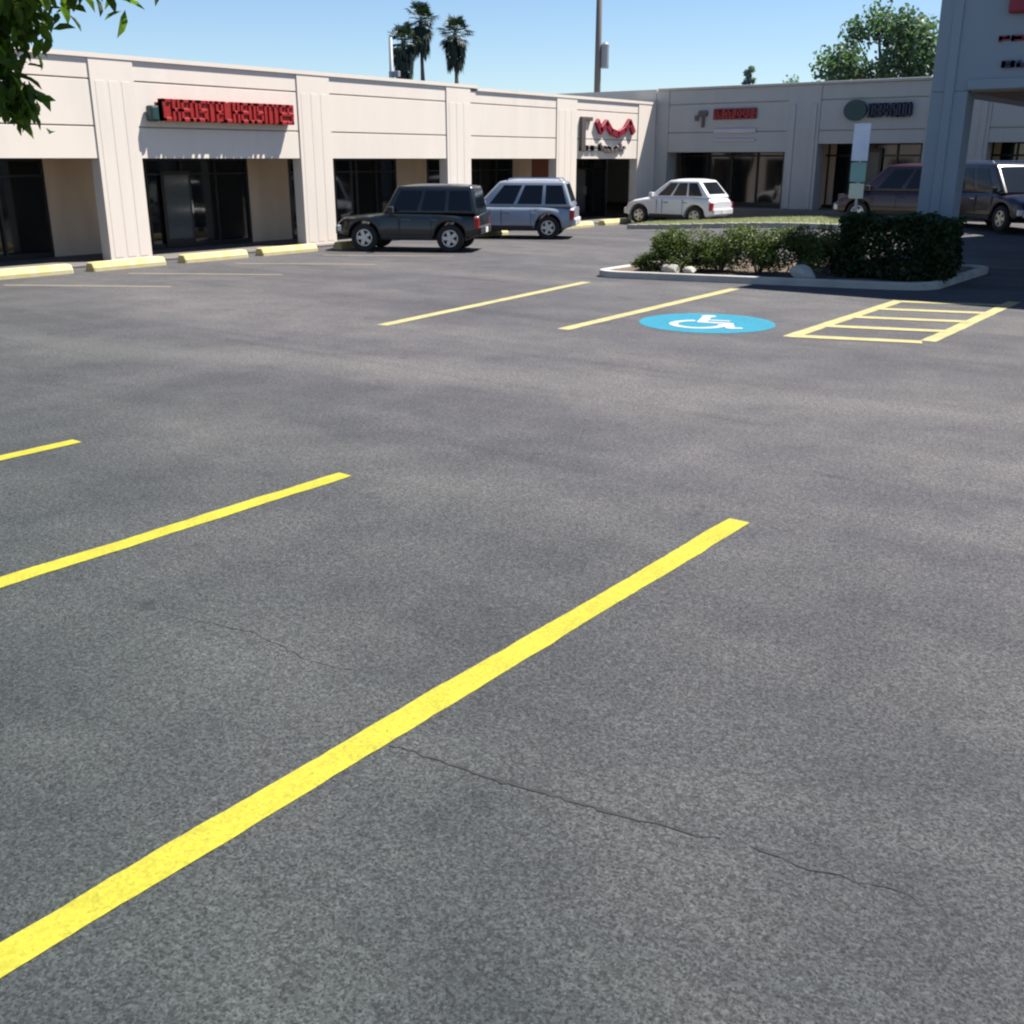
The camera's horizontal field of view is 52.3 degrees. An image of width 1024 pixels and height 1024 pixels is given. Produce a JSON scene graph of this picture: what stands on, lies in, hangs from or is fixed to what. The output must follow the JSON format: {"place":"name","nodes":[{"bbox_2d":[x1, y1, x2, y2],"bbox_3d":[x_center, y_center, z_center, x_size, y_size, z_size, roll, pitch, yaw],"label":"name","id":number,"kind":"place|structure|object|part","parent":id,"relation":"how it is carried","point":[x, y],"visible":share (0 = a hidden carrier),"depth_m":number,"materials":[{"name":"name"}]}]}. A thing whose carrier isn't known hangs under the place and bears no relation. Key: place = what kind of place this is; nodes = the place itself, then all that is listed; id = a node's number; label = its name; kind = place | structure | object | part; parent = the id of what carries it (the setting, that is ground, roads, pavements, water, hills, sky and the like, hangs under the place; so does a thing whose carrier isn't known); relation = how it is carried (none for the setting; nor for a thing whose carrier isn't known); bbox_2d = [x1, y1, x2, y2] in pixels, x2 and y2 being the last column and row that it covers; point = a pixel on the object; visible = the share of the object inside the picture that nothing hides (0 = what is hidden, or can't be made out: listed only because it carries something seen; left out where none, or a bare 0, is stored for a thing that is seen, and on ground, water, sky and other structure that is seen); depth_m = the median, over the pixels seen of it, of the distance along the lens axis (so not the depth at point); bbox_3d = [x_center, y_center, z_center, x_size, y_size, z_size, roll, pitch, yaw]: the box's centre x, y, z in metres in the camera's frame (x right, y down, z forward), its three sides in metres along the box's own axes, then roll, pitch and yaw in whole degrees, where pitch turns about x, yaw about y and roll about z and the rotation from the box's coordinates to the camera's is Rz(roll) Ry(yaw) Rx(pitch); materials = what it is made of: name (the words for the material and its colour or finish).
{"place":"outdoors","nodes":[
{"label":"outdoors","id":0,"kind":"place"},
{"bbox_2d":[346,255,418,255],"bbox_3d":[-3.189,-6.599,26.834,3.395,0.001,0.164,1,19,4],"label":"parking stripe","id":1,"kind":"object","parent":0,"point":[382,255],"visible":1,"depth_m":26.84,"materials":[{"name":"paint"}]},
{"bbox_2d":[10,0,941,93],"label":"sky","id":2,"kind":"structure","parent":0,"point":[539,46],"materials":[{"name":"blue"}]},
{"bbox_2d":[0,205,975,268],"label":"walkway","id":3,"kind":"structure","parent":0,"point":[81,261],"depth_m":29.51,"materials":[{"name":"concrete"}]},
{"bbox_2d":[0,202,1023,1023],"bbox_3d":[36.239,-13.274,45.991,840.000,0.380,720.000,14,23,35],"label":"parking lot","id":4,"kind":"structure","parent":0,"point":[816,662],"depth_m":5.38,"materials":[{"name":"grey asphalt"}]},
{"bbox_2d":[0,264,73,279],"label":"wheel stop","id":5,"kind":"object","parent":4,"relation":"on","point":[31,271],"visible":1,"depth_m":22.03,"materials":[{"name":"yellow concrete"}]},
{"bbox_2d":[0,439,79,459],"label":"parking stripe","id":6,"kind":"object","parent":4,"relation":"on","point":[34,450],"visible":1,"depth_m":8.90,"materials":[{"name":"yellow paint"}]},
{"bbox_2d":[0,0,158,138],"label":"leafy tree","id":7,"kind":"object","parent":4,"relation":"on","point":[19,106],"visible":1,"depth_m":4.18,"materials":[{"name":"green plant"}]},
{"bbox_2d":[7,285,170,286],"bbox_3d":[-8.323,-4.429,20.418,3.396,0.001,0.162,1,19,4],"label":"parking stripe","id":8,"kind":"object","parent":4,"relation":"on","point":[87,285],"visible":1,"depth_m":20.46,"materials":[{"name":"paint"}]},
{"bbox_2d":[86,256,165,271],"bbox_3d":[-8.786,-5.666,23.788,0.323,0.192,1.900,13,23,33],"label":"wheel stop","id":9,"kind":"object","parent":4,"relation":"on","point":[96,266],"visible":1,"depth_m":23.61,"materials":[{"name":"yellow concrete"}]},
{"bbox_2d":[0,472,350,587],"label":"parking stripe","id":10,"kind":"object","parent":4,"relation":"on","point":[21,575],"visible":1,"depth_m":6.92,"materials":[{"name":"yellow paint"}]},
{"bbox_2d":[128,273,281,274],"bbox_3d":[-6.632,-5.143,22.530,3.396,0.001,0.164,1,19,4],"label":"parking stripe","id":11,"kind":"object","parent":4,"relation":"on","point":[201,273],"visible":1,"depth_m":22.61,"materials":[{"name":"paint"}]},
{"bbox_2d":[178,249,247,262],"bbox_3d":[-7.341,-6.300,25.663,0.323,0.192,1.900,13,23,34],"label":"wheel stop","id":12,"kind":"object","parent":4,"relation":"on","point":[211,256],"visible":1,"depth_m":25.49,"materials":[{"name":"yellow concrete"}]},
{"bbox_2d":[167,613,372,674],"bbox_3d":[-1.280,0.660,5.373,1.484,0.001,0.100,11,22,30],"label":"pavement crack","id":13,"kind":"object","parent":4,"relation":"on","point":[274,642],"visible":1,"depth_m":5.33,"materials":[{"name":"grey asphalt"}]},
{"bbox_2d":[255,243,317,255],"bbox_3d":[-5.931,-6.922,27.504,0.323,0.192,1.900,13,23,34],"label":"wheel stop","id":14,"kind":"object","parent":4,"relation":"on","point":[280,250],"visible":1,"depth_m":27.30,"materials":[{"name":"yellow concrete"}]},
{"bbox_2d":[235,263,375,264],"bbox_3d":[-4.880,-5.884,24.720,3.395,0.001,0.166,1,19,4],"label":"parking stripe","id":15,"kind":"object","parent":4,"relation":"on","point":[289,263],"visible":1,"depth_m":24.78,"materials":[{"name":"paint"}]},
{"bbox_2d":[0,47,656,260],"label":"shop building","id":16,"kind":"structure","parent":4,"relation":"on","point":[108,170],"depth_m":28.84,"materials":[{"name":"beige paint"}]},
{"bbox_2d":[0,158,54,260],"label":"shop window","id":17,"kind":"structure","parent":16,"relation":"in","point":[25,224],"depth_m":25.08,"materials":[{"name":"black glass"}]},
{"bbox_2d":[159,171,196,247],"bbox_3d":[-9.040,-8.216,28.328,0.085,1.985,0.950,14,23,35],"label":"shop door","id":18,"kind":"structure","parent":16,"relation":"in","point":[176,189],"depth_m":28.31,"materials":[{"name":"grey glass"}]},
{"bbox_2d":[142,158,252,249],"bbox_3d":[-8.985,-8.468,28.497,0.112,2.375,4.500,14,23,35],"label":"shop window","id":19,"kind":"structure","parent":16,"relation":"in","point":[220,186],"depth_m":29.19,"materials":[{"name":"black glass"}]},
{"bbox_2d":[146,98,293,124],"bbox_3d":[-7.232,-10.069,26.308,0.270,0.520,4.470,14,23,35],"label":"shop sign","id":20,"kind":"object","parent":16,"relation":"attached to","point":[178,110],"visible":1,"depth_m":26.02,"materials":[{"name":"red plastic"}]},
{"bbox_2d":[288,159,396,238],"bbox_3d":[-5.286,-10.032,33.121,0.112,2.375,4.650,14,23,35],"label":"shop window","id":21,"kind":"structure","parent":16,"relation":"in","point":[361,186],"depth_m":33.51,"materials":[{"name":"black glass"}]},
{"bbox_2d":[426,159,512,196],"bbox_3d":[-1.480,-11.641,37.877,0.112,2.375,4.850,14,23,35],"label":"shop window","id":22,"kind":"structure","parent":16,"relation":"in","point":[486,173],"depth_m":38.35,"materials":[{"name":"black glass"}]},
{"bbox_2d":[576,167,585,216],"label":"shop door","id":23,"kind":"structure","parent":16,"relation":"in","point":[580,171],"depth_m":43.18,"materials":[{"name":"grey glass"}]},
{"bbox_2d":[576,159,605,216],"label":"shop window","id":24,"kind":"structure","parent":16,"relation":"in","point":[595,168],"depth_m":44.13,"materials":[{"name":"black glass"}]},
{"bbox_2d":[579,116,635,152],"bbox_3d":[3.722,-14.523,40.237,0.130,1.297,3.869,14,23,35],"label":"shop sign","id":25,"kind":"object","parent":16,"relation":"attached to","point":[611,131],"visible":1,"depth_m":39.88,"materials":[{"name":"red plastic"}]},
{"bbox_2d":[333,240,355,248],"bbox_3d":[-4.274,-7.585,29.464,0.323,0.192,1.900,13,23,33],"label":"wheel stop","id":26,"kind":"object","parent":4,"relation":"on","point":[343,245],"visible":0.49,"depth_m":28.80,"materials":[{"name":"yellow concrete"}]},
{"bbox_2d":[0,518,749,977],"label":"parking stripe","id":27,"kind":"object","parent":4,"relation":"on","point":[102,898],"visible":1,"depth_m":4.17,"materials":[{"name":"yellow paint"}]},
{"bbox_2d":[389,37,399,77],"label":"utility pole","id":28,"kind":"object","parent":4,"relation":"on","point":[392,73],"visible":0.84,"depth_m":54.83,"materials":[{"name":"grey metal"}]},
{"bbox_2d":[388,21,421,79],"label":"palm tree","id":29,"kind":"object","parent":4,"relation":"on","point":[403,58],"visible":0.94,"depth_m":73.36,"materials":[{"name":"green plant"}]},
{"bbox_2d":[336,183,490,252],"bbox_3d":[-2.660,-8.045,28.422,4.025,1.731,2.120,3,19,9],"label":"parked car","id":30,"kind":"object","parent":4,"relation":"on","point":[430,211],"visible":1,"depth_m":27.62,"materials":[{"name":"black paint"}]},
{"bbox_3d":[-2.777,-8.239,27.596,0.847,0.511,0.138,3,19,9],"label":"side window","id":31,"kind":"part","parent":30,"relation":"part of","materials":[{"name":"black glass"}]},
{"bbox_3d":[-2.070,-8.203,27.489,0.680,0.511,0.138,3,19,9],"label":"side window","id":32,"kind":"part","parent":30,"relation":"part of","materials":[{"name":"black glass"}]},
{"bbox_3d":[-1.359,-8.167,27.382,0.624,0.511,0.138,3,19,9],"label":"side window","id":33,"kind":"part","parent":30,"relation":"part of","materials":[{"name":"black glass"}]},
{"bbox_3d":[-0.880,-8.426,27.994,0.124,0.468,1.243,3,19,9],"label":"rear window","id":34,"kind":"part","parent":30,"relation":"part of","materials":[{"name":"black glass"}]},
{"bbox_2d":[401,0,438,80],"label":"palm tree","id":35,"kind":"object","parent":4,"relation":"on","point":[425,34],"visible":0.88,"depth_m":76.99,"materials":[{"name":"green plant"}]},
{"bbox_2d":[434,14,474,83],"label":"palm tree","id":36,"kind":"object","parent":4,"relation":"on","point":[454,47],"visible":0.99,"depth_m":77.53,"materials":[{"name":"green plant"}]},
{"bbox_2d":[377,282,588,325],"bbox_3d":[-0.218,-3.719,18.321,0.219,0.001,6.742,11,21,29],"label":"parking stripe","id":37,"kind":"object","parent":4,"relation":"on","point":[470,306],"visible":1,"depth_m":17.66,"materials":[{"name":"yellow paint"}]},
{"bbox_2d":[475,230,508,236],"bbox_3d":[-0.815,-9.036,33.755,0.323,0.192,1.900,14,23,36],"label":"wheel stop","id":38,"kind":"object","parent":4,"relation":"on","point":[496,232],"visible":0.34,"depth_m":33.84,"materials":[{"name":"yellow concrete"}]},
{"bbox_2d":[451,177,580,238],"bbox_3d":[-0.006,-9.627,32.983,4.275,1.806,2.160,3,19,9],"label":"parked car","id":39,"kind":"object","parent":4,"relation":"on","point":[522,204],"visible":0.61,"depth_m":32.12,"materials":[{"name":"blue paint"}]},
{"bbox_3d":[-0.191,-9.787,32.161,1.014,0.561,0.140,3,19,9],"label":"side window","id":40,"kind":"part","parent":39,"relation":"part of","materials":[{"name":"black glass"}]},
{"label":"side window","id":41,"kind":"part","parent":39,"relation":"part of","materials":[{"name":"black glass"}]},
{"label":"side window","id":42,"kind":"part","parent":39,"relation":"part of","materials":[{"name":"black glass"}]},
{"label":"rear window","id":43,"kind":"part","parent":39,"relation":"part of","materials":[{"name":"black glass"}]},
{"bbox_2d":[389,745,719,837],"bbox_3d":[0.110,1.093,4.094,1.433,0.001,0.054,9,21,25],"label":"pavement crack","id":44,"kind":"object","parent":4,"relation":"on","point":[549,793],"visible":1,"depth_m":4.06,"materials":[{"name":"black asphalt"}]},
{"bbox_2d":[566,221,593,228],"bbox_3d":[2.344,-10.400,37.787,0.323,0.192,1.900,13,23,34],"label":"wheel stop","id":45,"kind":"object","parent":4,"relation":"on","point":[582,224],"visible":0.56,"depth_m":37.92,"materials":[{"name":"yellow concrete"}]},
{"bbox_2d":[594,0,608,91],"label":"utility pole","id":46,"kind":"object","parent":4,"relation":"on","point":[602,56],"visible":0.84,"depth_m":54.74,"materials":[{"name":"grey metal"}]},
{"bbox_2d":[598,218,630,224],"bbox_3d":[3.941,-11.098,39.850,0.323,0.192,1.900,14,23,35],"label":"wheel stop","id":47,"kind":"object","parent":4,"relation":"on","point":[615,221],"visible":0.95,"depth_m":39.60,"materials":[{"name":"yellow concrete"}]},
{"bbox_2d":[558,288,737,329],"bbox_3d":[2.508,-3.470,17.582,0.218,0.001,6.154,13,22,33],"label":"parking stripe","id":48,"kind":"object","parent":4,"relation":"on","point":[642,310],"visible":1,"depth_m":17.08,"materials":[{"name":"yellow paint"}]},
{"bbox_2d":[624,178,732,223],"bbox_3d":[6.254,-11.693,39.255,3.875,1.651,2.120,14,23,36],"label":"parked car","id":49,"kind":"object","parent":4,"relation":"on","point":[694,198],"visible":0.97,"depth_m":38.39,"materials":[{"name":"white paint"}]},
{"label":"side window","id":50,"kind":"part","parent":49,"relation":"part of","materials":[{"name":"black glass"}]},
{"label":"side window","id":51,"kind":"part","parent":49,"relation":"part of","materials":[{"name":"black glass"}]},
{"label":"side window","id":52,"kind":"part","parent":49,"relation":"part of","materials":[{"name":"black glass"}]},
{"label":"rear window","id":53,"kind":"part","parent":49,"relation":"part of","materials":[{"name":"black glass"}]},
{"bbox_2d":[639,313,775,332],"bbox_3d":[2.948,-2.873,15.809,2.038,0.006,2.040,8,20,22],"label":"disabled parking symbol","id":54,"kind":"object","parent":4,"relation":"on","point":[703,323],"visible":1,"depth_m":15.73,"materials":[{"name":"blue paint"}]},
{"bbox_2d":[627,217,839,229],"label":"lawn kerb","id":55,"kind":"structure","parent":4,"relation":"on","point":[696,225],"depth_m":34.75,"materials":[{"name":"concrete"}]},
{"bbox_2d":[665,218,837,223],"bbox_3d":[8.880,-9.632,34.805,10.200,0.354,2.200,14,23,35],"label":"lawn strip","id":56,"kind":"object","parent":55,"relation":"on","point":[770,222],"visible":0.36,"depth_m":34.49,"materials":[{"name":"green plant"}]},
{"bbox_2d":[741,65,756,84],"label":"slender tree","id":57,"kind":"object","parent":4,"relation":"on","point":[749,79],"visible":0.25,"depth_m":81.30,"materials":[{"name":"green plant"}]},
{"bbox_2d":[782,74,798,82],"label":"rounded tree","id":58,"kind":"object","parent":4,"relation":"on","point":[792,80],"visible":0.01,"depth_m":81.05,"materials":[{"name":"green plant"}]},
{"bbox_2d":[561,76,1023,209],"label":"shop building","id":59,"kind":"structure","parent":4,"relation":"on","point":[796,153],"depth_m":40.08,"materials":[{"name":"grey paint"}]},
{"bbox_2d":[694,108,756,140],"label":"shop sign","id":60,"kind":"object","parent":59,"relation":"attached to","point":[735,113],"visible":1,"depth_m":40.81,"materials":[{"name":"red plastic"}]},
{"bbox_2d":[681,152,784,205],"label":"shop window","id":61,"kind":"structure","parent":59,"relation":"in","point":[748,178],"depth_m":43.29,"materials":[{"name":"black glass"}]},
{"bbox_2d":[851,148,882,201],"bbox_3d":[13.635,-12.862,40.249,1.100,2.220,0.066,14,23,35],"label":"shop door","id":62,"kind":"structure","parent":59,"relation":"in","point":[873,168],"depth_m":39.90,"materials":[{"name":"grey glass"}]},
{"bbox_2d":[821,143,922,207],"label":"shop window","id":63,"kind":"structure","parent":59,"relation":"in","point":[893,153],"depth_m":40.44,"materials":[{"name":"black glass"}]},
{"bbox_2d":[843,100,912,120],"bbox_3d":[13.139,-14.462,37.487,2.450,0.720,0.140,14,23,35],"label":"shop sign","id":64,"kind":"object","parent":59,"relation":"attached to","point":[854,110],"visible":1,"depth_m":37.49,"materials":[{"name":"black plastic"}]},
{"bbox_2d":[991,142,1023,162],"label":"shop window","id":65,"kind":"structure","parent":59,"relation":"in","point":[1010,151],"depth_m":37.10,"materials":[{"name":"black glass"}]},
{"bbox_2d":[599,256,987,289],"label":"island kerb","id":66,"kind":"structure","parent":4,"relation":"on","point":[978,271],"depth_m":20.72,"materials":[{"name":"concrete"}]},
{"bbox_2d":[614,259,975,281],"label":"island soil","id":67,"kind":"structure","parent":66,"relation":"on","point":[751,272],"depth_m":21.64,"materials":[{"name":"brown soil"}]},
{"bbox_2d":[629,250,667,271],"bbox_3d":[2.900,-5.321,22.139,0.657,0.470,1.029,14,23,36],"label":"shrub","id":68,"kind":"object","parent":67,"relation":"on","point":[646,260],"visible":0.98,"depth_m":22.00,"materials":[{"name":"green plant"}]},
{"bbox_2d":[661,264,679,272],"bbox_3d":[3.287,-5.055,21.692,0.385,0.209,0.295,14,23,35],"label":"rock","id":69,"kind":"object","parent":67,"relation":"on","point":[670,268],"visible":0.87,"depth_m":21.58,"materials":[{"name":"white stone"}]},
{"bbox_2d":[648,225,708,270],"bbox_3d":[3.518,-5.588,22.153,1.504,0.966,1.490,14,23,35],"label":"shrub","id":70,"kind":"object","parent":67,"relation":"on","point":[668,243],"visible":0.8,"depth_m":21.96,"materials":[{"name":"green plant"}]},
{"bbox_2d":[683,266,695,273],"bbox_3d":[3.654,-4.978,21.533,0.266,0.191,0.231,14,23,35],"label":"rock","id":71,"kind":"object","parent":67,"relation":"on","point":[689,270],"visible":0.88,"depth_m":21.45,"materials":[{"name":"white stone"}]},
{"bbox_2d":[677,222,758,271],"bbox_3d":[4.372,-5.548,21.895,1.794,1.057,1.387,16,25,40],"label":"shrub","id":72,"kind":"object","parent":67,"relation":"on","point":[715,256],"visible":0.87,"depth_m":21.71,"materials":[{"name":"green plant"}]},
{"bbox_2d":[722,225,793,272],"bbox_3d":[5.101,-5.408,21.522,1.193,1.028,1.630,-17,25,-41],"label":"shrub","id":73,"kind":"object","parent":67,"relation":"on","point":[763,244],"visible":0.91,"depth_m":21.25,"materials":[{"name":"green plant"}]},
{"bbox_2d":[756,224,834,274],"bbox_3d":[5.829,-5.356,21.328,1.547,1.054,1.563,9,21,25],"label":"shrub","id":74,"kind":"object","parent":67,"relation":"on","point":[806,249],"visible":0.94,"depth_m":21.00,"materials":[{"name":"green plant"}]},
{"bbox_2d":[789,264,815,278],"bbox_3d":[5.742,-4.736,20.644,0.513,0.311,0.406,14,23,35],"label":"rock","id":75,"kind":"object","parent":67,"relation":"on","point":[801,271],"visible":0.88,"depth_m":20.53,"materials":[{"name":"grey stone"}]},
{"bbox_2d":[811,224,857,273],"bbox_3d":[6.571,-5.351,21.296,1.021,1.064,1.200,15,24,38],"label":"shrub","id":76,"kind":"object","parent":67,"relation":"on","point":[832,241],"visible":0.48,"depth_m":21.15,"materials":[{"name":"green plant"}]},
{"bbox_2d":[848,122,870,269],"bbox_3d":[6.954,-6.253,21.065,0.140,3.050,0.400,-12,22,-31],"label":"parking sign","id":77,"kind":"object","parent":67,"relation":"on","point":[861,140],"visible":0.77,"depth_m":20.78,"materials":[{"name":"metal"}]},
{"bbox_2d":[831,210,966,283],"bbox_3d":[7.691,-5.274,20.735,2.380,1.366,1.377,11,22,30],"label":"clipped hedge","id":78,"kind":"object","parent":67,"relation":"on","point":[942,261],"visible":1,"depth_m":20.35,"materials":[{"name":"green plant"}]},
{"bbox_2d":[734,840,914,898],"bbox_3d":[1.072,1.247,3.640,0.636,0.001,0.047,10,21,28],"label":"pavement crack","id":79,"kind":"object","parent":4,"relation":"on","point":[820,870],"visible":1,"depth_m":3.63,"materials":[{"name":"black asphalt"}]},
{"bbox_2d":[808,0,938,81],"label":"broadleaf tree","id":80,"kind":"object","parent":4,"relation":"on","point":[913,46],"visible":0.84,"depth_m":59.80,"materials":[{"name":"green plant"}]},
{"bbox_2d":[832,163,958,219],"bbox_3d":[12.847,-10.322,33.783,4.425,1.851,2.200,11,22,29],"label":"parked car","id":81,"kind":"object","parent":4,"relation":"on","point":[890,190],"visible":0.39,"depth_m":33.26,"materials":[{"name":"red paint"}]},
{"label":"side window","id":82,"kind":"part","parent":81,"relation":"part of","materials":[{"name":"black glass"}]},
{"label":"side window","id":83,"kind":"part","parent":81,"relation":"part of","materials":[{"name":"black glass"}]},
{"bbox_2d":[784,300,1019,342],"bbox_3d":[6.303,-3.049,16.333,1.902,0.004,5.970,14,23,35],"label":"access aisle marking","id":84,"kind":"object","parent":4,"relation":"on","point":[962,325],"visible":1,"depth_m":15.90,"materials":[{"name":"yellow paint"}]},
{"bbox_2d":[959,161,1023,231],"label":"parked car","id":85,"kind":"object","parent":4,"relation":"on","point":[993,193],"visible":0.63,"depth_m":30.43,"materials":[{"name":"black paint"}]},
{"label":"side window","id":86,"kind":"part","parent":85,"relation":"part of","materials":[{"name":"black glass"}]},
{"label":"side window","id":87,"kind":"part","parent":85,"relation":"part of","materials":[{"name":"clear glass"}]},
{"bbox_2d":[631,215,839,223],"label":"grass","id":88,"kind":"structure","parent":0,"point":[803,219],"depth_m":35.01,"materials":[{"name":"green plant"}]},
{"bbox_2d":[912,0,1023,272],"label":"entrance tower","id":89,"kind":"structure","parent":0,"point":[972,53],"depth_m":20.19,"materials":[{"name":"paint"}]},
{"bbox_2d":[998,0,1023,67],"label":"shop sign","id":90,"kind":"object","parent":89,"relation":"attached to","point":[1016,6],"visible":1,"depth_m":19.39,"materials":[{"name":"red plastic"}]}
]}

